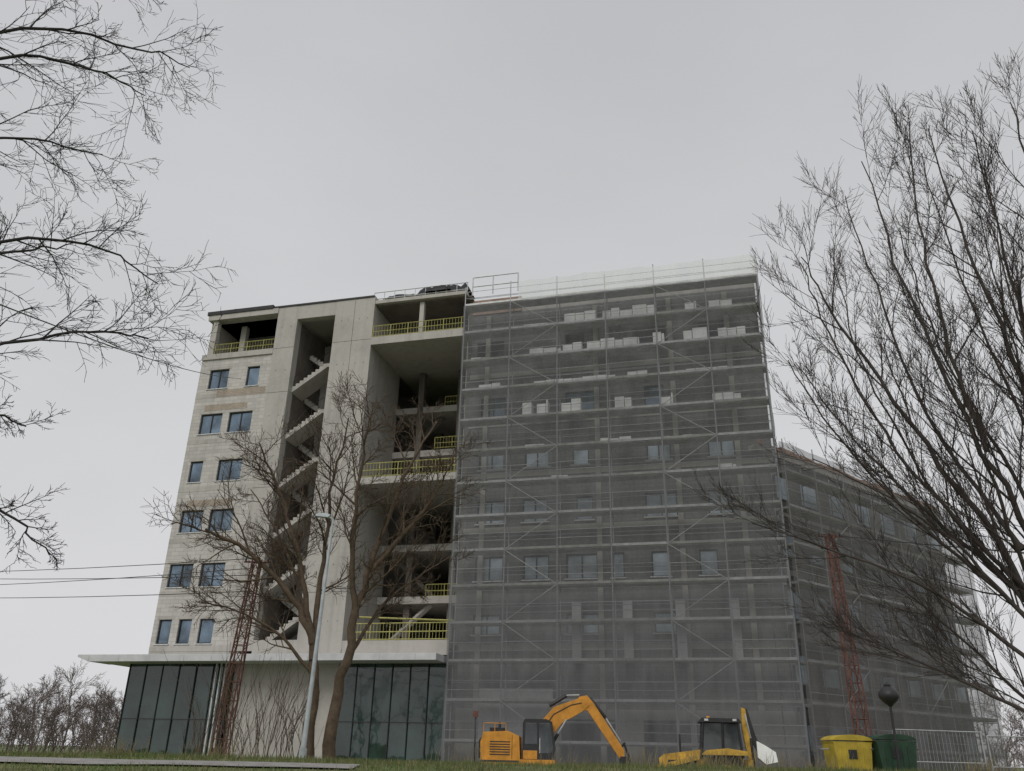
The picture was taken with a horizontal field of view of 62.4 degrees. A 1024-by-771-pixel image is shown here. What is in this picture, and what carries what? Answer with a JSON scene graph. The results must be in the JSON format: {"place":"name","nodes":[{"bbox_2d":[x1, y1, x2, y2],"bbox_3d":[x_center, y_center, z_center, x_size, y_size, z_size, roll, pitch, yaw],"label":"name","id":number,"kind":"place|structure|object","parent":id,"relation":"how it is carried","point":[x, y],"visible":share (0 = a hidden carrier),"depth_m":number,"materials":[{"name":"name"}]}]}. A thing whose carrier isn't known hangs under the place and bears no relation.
{"place":"outdoors","nodes":[
{"label":"outdoors","id":0,"kind":"place"},
{"bbox_2d":[0,744,1023,770],"bbox_3d":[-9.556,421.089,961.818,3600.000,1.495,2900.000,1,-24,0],"label":"ground","id":1,"kind":"structure","parent":0,"point":[186,767],"depth_m":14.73,"materials":[{"name":"green plant"}]},
{"bbox_2d":[0,0,236,573],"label":"bare tree","id":2,"kind":"object","parent":1,"relation":"on","point":[58,145],"visible":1,"depth_m":8.26,"materials":[{"name":"brown plant"}]},
{"bbox_2d":[0,756,358,768],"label":"footpath","id":3,"kind":"structure","parent":1,"relation":"on","point":[124,761],"depth_m":14.88,"materials":[{"name":"grey concrete"}]},
{"bbox_2d":[208,558,269,754],"bbox_3d":[-8.190,8.326,25.419,0.998,6.372,0.496,1,-24,0],"label":"lattice power mast","id":4,"kind":"object","parent":1,"relation":"on","point":[253,563],"visible":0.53,"depth_m":25.39,"materials":[{"name":"metal"}]},
{"bbox_2d":[0,304,1023,597],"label":"power cables","id":5,"kind":"object","parent":4,"relation":"attached to","point":[224,560],"visible":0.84,"depth_m":29.14,"materials":[{"name":"metal"}]},
{"bbox_2d":[163,624,323,758],"bbox_3d":[-7.090,8.388,22.577,4.110,3.747,2.652,1,-24,0],"label":"shrub","id":6,"kind":"object","parent":1,"relation":"on","point":[257,740],"visible":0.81,"depth_m":22.09,"materials":[{"name":"brown plant"}]},
{"bbox_2d":[114,663,445,762],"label":"curtain wall","id":7,"kind":"structure","parent":1,"relation":"on","point":[388,711],"depth_m":47.22,"materials":[{"name":"grey glass"}]},
{"bbox_2d":[78,653,445,666],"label":"canopy","id":8,"kind":"object","parent":7,"relation":"attached to","point":[126,660],"visible":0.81,"depth_m":47.66,"materials":[{"name":"concrete"}]},
{"bbox_2d":[299,513,333,758],"bbox_3d":[-4.905,6.117,20.736,0.479,6.095,0.189,1,-24,0],"label":"street lamp","id":9,"kind":"object","parent":1,"relation":"on","point":[303,750],"visible":0.92,"depth_m":20.56,"materials":[{"name":"grey metal"}]},
{"bbox_2d":[148,290,485,760],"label":"walls and slabs","id":10,"kind":"structure","parent":1,"relation":"on","point":[404,369],"depth_m":55.57,"materials":[{"name":"concrete"}]},
{"bbox_2d":[156,366,259,643],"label":"windows","id":11,"kind":"structure","parent":10,"relation":"attached to","point":[210,424],"depth_m":54.47,"materials":[{"name":"blue glass"}]},
{"bbox_2d":[259,325,331,639],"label":"staircase","id":12,"kind":"structure","parent":10,"relation":"on","point":[309,387],"depth_m":56.42,"materials":[{"name":"concrete"}]},
{"bbox_2d":[214,317,464,640],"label":"railings","id":13,"kind":"object","parent":10,"relation":"on","point":[419,467],"visible":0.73,"depth_m":52.33,"materials":[{"name":"yellow metal"}]},
{"bbox_2d":[374,272,518,299],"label":"roof railing","id":14,"kind":"object","parent":10,"relation":"on","point":[437,289],"visible":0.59,"depth_m":56.76,"materials":[{"name":"white metal"}]},
{"bbox_2d":[145,369,493,759],"bbox_3d":[-5.168,4.663,23.468,9.168,11.534,5.110,1,-24,0],"label":"bare tree","id":15,"kind":"object","parent":1,"relation":"on","point":[332,721],"visible":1,"depth_m":23.57,"materials":[{"name":"brown plant"}]},
{"bbox_2d":[0,660,1023,766],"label":"distant trees","id":16,"kind":"object","parent":1,"relation":"on","point":[107,701],"visible":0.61,"depth_m":96.51,"materials":[{"name":"brown plant"}]},
{"bbox_2d":[0,712,1023,770],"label":"distant hedgerow","id":17,"kind":"object","parent":1,"relation":"on","point":[52,743],"visible":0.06,"depth_m":90.82,"materials":[{"name":"brown plant"}]},
{"bbox_2d":[84,734,1018,770],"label":"dry weeds","id":18,"kind":"object","parent":1,"relation":"on","point":[691,760],"visible":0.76,"depth_m":19.68,"materials":[{"name":"brown plant"}]},
{"bbox_2d":[461,283,794,717],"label":"block walls","id":19,"kind":"structure","parent":1,"relation":"on","point":[600,523],"depth_m":49.84,"materials":[{"name":"concrete"}]},
{"bbox_2d":[475,385,735,629],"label":"wrapped windows","id":20,"kind":"structure","parent":19,"relation":"attached to","point":[494,563],"depth_m":48.74,"materials":[{"name":"grey glass"}]},
{"bbox_2d":[440,254,1010,770],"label":"scaffolding","id":21,"kind":"object","parent":1,"relation":"on","point":[514,662],"visible":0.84,"depth_m":45.98,"materials":[{"name":"metal"}]},
{"bbox_2d":[817,531,873,741],"bbox_3d":[10.627,8.563,26.812,0.938,7.972,0.476,1,-24,0],"label":"lattice power mast","id":22,"kind":"object","parent":1,"relation":"on","point":[834,588],"visible":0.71,"depth_m":26.82,"materials":[{"name":"metal"}]},
{"bbox_2d":[820,735,873,770],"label":"yellow waste container","id":23,"kind":"object","parent":1,"relation":"on","point":[841,748],"visible":0.98,"depth_m":21.46,"materials":[{"name":"plastic"}]},
{"bbox_2d":[748,439,951,766],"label":"building wing","id":24,"kind":"structure","parent":1,"relation":"on","point":[757,445],"depth_m":48.66,"materials":[{"name":"grey concrete"}]},
{"bbox_2d":[684,43,1023,712],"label":"bare tree","id":25,"kind":"object","parent":1,"relation":"on","point":[1013,581],"visible":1,"depth_m":13.41,"materials":[{"name":"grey plant"}]},
{"bbox_2d":[878,682,900,770],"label":"globe street lamp","id":26,"kind":"object","parent":1,"relation":"on","point":[888,695],"visible":1,"depth_m":21.53,"materials":[{"name":"metal"}]},
{"bbox_2d":[864,734,918,770],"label":"green waste container","id":27,"kind":"object","parent":1,"relation":"on","point":[883,753],"visible":0.95,"depth_m":21.36,"materials":[{"name":"plastic"}]},
{"bbox_2d":[892,729,1023,770],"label":"construction fence","id":28,"kind":"object","parent":1,"relation":"on","point":[920,762],"visible":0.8,"depth_m":27.84,"materials":[{"name":"metal"}]},
{"bbox_2d":[0,0,1023,766],"label":"sky","id":29,"kind":"structure","parent":0,"point":[351,148],"materials":[{"name":"grey"}]},
{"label":"pavement","id":30,"kind":"structure","parent":0,"visible":0},
{"bbox_2d":[473,711,478,760],"bbox_3d":[-1.668,16.197,37.651,0.240,3.200,0.100,1,-24,0],"label":"marker post","id":31,"kind":"object","parent":30,"relation":"on","point":[475,714],"visible":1,"depth_m":37.95,"materials":[{"name":"metal"}]},
{"bbox_2d":[478,694,631,765],"bbox_3d":[1.908,15.519,36.972,6.528,3.889,2.530,0,-24,4],"label":"excavator","id":32,"kind":"object","parent":30,"relation":"on","point":[499,744],"visible":0.88,"depth_m":36.11,"materials":[{"name":"metal"}]},
{"bbox_2d":[659,708,777,767],"bbox_3d":[7.512,14.753,34.069,6.048,3.378,2.380,-3,-24,9],"label":"backhoe loader","id":33,"kind":"object","parent":30,"relation":"on","point":[718,735],"visible":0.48,"depth_m":33.55,"materials":[{"name":"metal"}]}
]}

